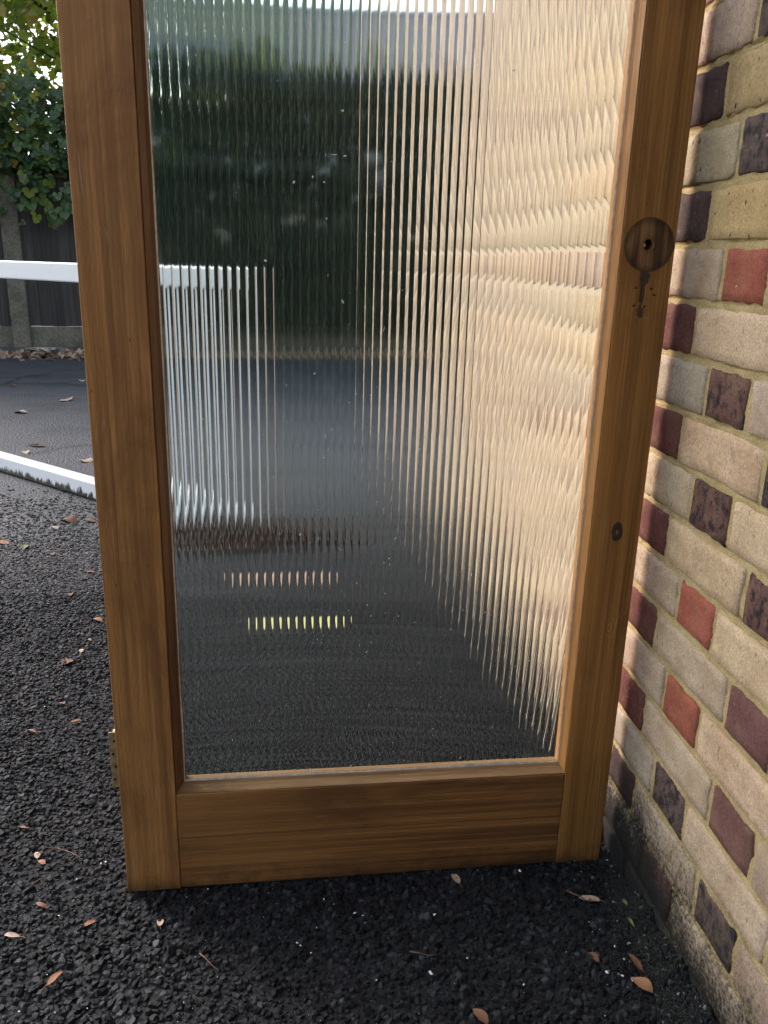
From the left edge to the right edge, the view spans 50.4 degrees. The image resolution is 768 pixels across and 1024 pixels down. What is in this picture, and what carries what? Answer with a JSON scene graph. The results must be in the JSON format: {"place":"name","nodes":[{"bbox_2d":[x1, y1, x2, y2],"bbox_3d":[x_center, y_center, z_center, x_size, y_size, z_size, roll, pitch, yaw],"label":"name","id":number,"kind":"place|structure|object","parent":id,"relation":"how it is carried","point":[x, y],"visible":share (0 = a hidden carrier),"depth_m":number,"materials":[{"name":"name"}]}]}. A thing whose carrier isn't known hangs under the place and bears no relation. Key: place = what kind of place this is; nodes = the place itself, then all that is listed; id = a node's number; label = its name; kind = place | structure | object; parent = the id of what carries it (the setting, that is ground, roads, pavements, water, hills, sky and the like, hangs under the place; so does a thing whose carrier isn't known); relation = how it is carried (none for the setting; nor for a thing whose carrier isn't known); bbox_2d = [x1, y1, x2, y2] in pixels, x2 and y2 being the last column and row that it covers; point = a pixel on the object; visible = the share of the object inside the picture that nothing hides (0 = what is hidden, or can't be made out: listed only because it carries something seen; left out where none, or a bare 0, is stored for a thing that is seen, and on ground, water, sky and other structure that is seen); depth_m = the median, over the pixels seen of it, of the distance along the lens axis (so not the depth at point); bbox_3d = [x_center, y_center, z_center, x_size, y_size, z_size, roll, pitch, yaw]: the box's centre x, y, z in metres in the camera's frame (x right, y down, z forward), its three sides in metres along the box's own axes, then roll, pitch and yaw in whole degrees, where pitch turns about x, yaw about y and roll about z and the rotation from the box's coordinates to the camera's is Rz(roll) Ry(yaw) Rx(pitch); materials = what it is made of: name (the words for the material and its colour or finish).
{"place":"outdoors","nodes":[
{"label":"outdoors","id":0,"kind":"place"},
{"bbox_2d":[0,0,62,115],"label":"garden tree","id":1,"kind":"object","parent":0,"point":[24,16],"visible":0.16,"depth_m":8.24,"materials":[{"name":"green plant"}]},
{"bbox_2d":[0,12,62,154],"label":"sky","id":2,"kind":"structure","parent":0,"point":[59,80],"materials":[{"name":"white"}]},
{"bbox_2d":[0,356,658,1023],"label":"tarmac yard","id":3,"kind":"structure","parent":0,"point":[40,390],"depth_m":1.35,"materials":[{"name":"grey asphalt"}]},
{"bbox_2d":[0,539,8,543],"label":"fallen leaf","id":4,"kind":"object","parent":3,"relation":"on","point":[4,541],"visible":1,"depth_m":2.92,"materials":[{"name":"brown plant"}]},
{"bbox_2d":[0,142,83,346],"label":"boundary fence","id":5,"kind":"object","parent":3,"relation":"on","point":[35,313],"visible":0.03,"depth_m":8.14,"materials":[{"name":"concrete"}]},
{"bbox_2d":[0,58,72,245],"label":"climbing plant","id":6,"kind":"object","parent":5,"relation":"attached to","point":[40,137],"visible":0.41,"depth_m":7.62,"materials":[{"name":"green plant"}]},
{"bbox_2d":[0,347,83,355],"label":"kerb","id":7,"kind":"structure","parent":3,"relation":"on","point":[54,350],"depth_m":8.22,"materials":[{"name":"concrete"}]},
{"bbox_2d":[0,347,84,360],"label":"leaf litter","id":8,"kind":"object","parent":3,"relation":"on","point":[18,354],"visible":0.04,"depth_m":8.05,"materials":[{"name":"plant"}]},
{"bbox_2d":[0,260,95,499],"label":"white barrier frame","id":9,"kind":"object","parent":3,"relation":"on","point":[73,482],"visible":0.06,"depth_m":3.48,"materials":[{"name":"paint"}]},
{"bbox_2d":[78,458,92,461],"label":"fallen leaf","id":10,"kind":"object","parent":3,"relation":"on","point":[89,460],"visible":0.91,"depth_m":4.09,"materials":[{"name":"beige plant"}]},
{"bbox_2d":[0,486,659,1023],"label":"tarmac chippings","id":11,"kind":"object","parent":3,"relation":"on","point":[120,956],"visible":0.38,"depth_m":1.29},
{"bbox_2d":[4,932,23,936],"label":"fallen leaf","id":12,"kind":"object","parent":11,"relation":"on","point":[12,934],"visible":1,"depth_m":1.24,"materials":[{"name":"beige plant"}]},
{"bbox_2d":[36,902,51,909],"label":"fallen leaf","id":13,"kind":"object","parent":11,"relation":"on","point":[43,904],"visible":1,"depth_m":1.30,"materials":[{"name":"brown plant"}]},
{"bbox_2d":[46,972,62,984],"bbox_3d":[-0.474,0.669,1.165,0.010,0.006,0.040,7,17,25],"label":"fallen leaf","id":14,"kind":"object","parent":11,"relation":"on","point":[53,977],"visible":1,"depth_m":1.17,"materials":[{"name":"brown plant"}]},
{"bbox_2d":[37,847,81,864],"bbox_3d":[-0.551,0.590,1.405,0.090,0.005,0.026,6,18,15],"label":"twig","id":15,"kind":"object","parent":11,"relation":"on","point":[60,849],"visible":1,"depth_m":1.41,"materials":[{"name":"brown wood"}]},
{"bbox_2d":[58,657,75,665],"bbox_3d":[-0.804,0.380,2.070,0.039,0.012,0.039,0,17,-3],"label":"fallen leaf","id":16,"kind":"object","parent":11,"relation":"on","point":[66,659],"visible":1,"depth_m":2.07,"materials":[{"name":"beige plant"}]},
{"bbox_2d":[61,514,76,521],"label":"fallen leaf","id":17,"kind":"object","parent":11,"relation":"on","point":[71,518],"visible":1,"depth_m":3.18,"materials":[{"name":"brown plant"}]},
{"bbox_2d":[79,919,95,927],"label":"fallen leaf","id":18,"kind":"object","parent":11,"relation":"on","point":[88,922],"visible":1,"depth_m":1.26,"materials":[{"name":"brown plant"}]},
{"bbox_2d":[18,627,632,1021],"bbox_3d":[-0.267,0.495,1.732,1.375,0.002,1.317,1,17,0],"label":"grit","id":19,"kind":"object","parent":11,"relation":"on","point":[431,973],"visible":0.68,"depth_m":1.22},
{"bbox_2d":[409,951,442,955],"bbox_3d":[0.063,0.660,1.221,0.050,0.005,0.006,1,17,0],"label":"twig","id":20,"kind":"object","parent":11,"relation":"on","point":[424,954],"visible":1,"depth_m":1.22,"materials":[{"name":"brown wood"}]},
{"bbox_2d":[451,874,461,885],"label":"fallen leaf","id":21,"kind":"object","parent":11,"relation":"on","point":[457,880],"visible":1,"depth_m":1.37,"materials":[{"name":"beige plant"}]},
{"bbox_2d":[566,890,602,901],"bbox_3d":[0.330,0.631,1.337,0.062,0.005,0.017,4,17,9],"label":"twig","id":22,"kind":"object","parent":11,"relation":"on","point":[579,896],"visible":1,"depth_m":1.34,"materials":[{"name":"brown wood"}]},
{"bbox_2d":[579,894,604,901],"bbox_3d":[0.342,0.632,1.332,0.049,0.006,0.012,7,25,8],"label":"fallen leaf","id":23,"kind":"object","parent":11,"relation":"on","point":[592,898],"visible":1,"depth_m":1.33,"materials":[{"name":"beige plant"}]},
{"bbox_2d":[588,952,599,962],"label":"fallen leaf","id":24,"kind":"object","parent":11,"relation":"on","point":[595,958],"visible":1,"depth_m":1.22,"materials":[{"name":"brown plant"}]},
{"bbox_2d":[631,976,656,995],"bbox_3d":[0.374,0.678,1.164,0.021,0.008,0.049,-10,24,-42],"label":"fallen leaf","id":25,"kind":"object","parent":11,"relation":"on","point":[645,983],"visible":1,"depth_m":1.17,"materials":[{"name":"brown plant"}]},
{"bbox_2d":[473,1008,487,1023],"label":"fallen leaf","id":26,"kind":"object","parent":3,"relation":"on","point":[481,1015],"visible":1,"depth_m":1.12,"materials":[{"name":"brown plant"}]},
{"bbox_2d":[563,837,718,1023],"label":"grit drift","id":27,"kind":"object","parent":3,"relation":"on","point":[651,950],"visible":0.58,"depth_m":1.22,"materials":[{"name":"grey gravel"}]},
{"bbox_2d":[629,953,647,977],"bbox_3d":[0.374,0.665,1.200,0.011,0.004,0.046,-9,19,-18],"label":"fallen leaf","id":28,"kind":"object","parent":27,"relation":"on","point":[636,961],"visible":1,"depth_m":1.20,"materials":[{"name":"brown plant"}]},
{"bbox_2d":[601,0,767,1023],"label":"brick wall","id":29,"kind":"structure","parent":3,"relation":"on","point":[684,835],"depth_m":1.08,"materials":[{"name":"beige brick"}]},
{"bbox_2d":[56,0,705,891],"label":"glazed door","id":30,"kind":"structure","parent":29,"relation":"attached to","point":[374,294],"depth_m":1.16,"materials":[{"name":"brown wood"}]}
]}

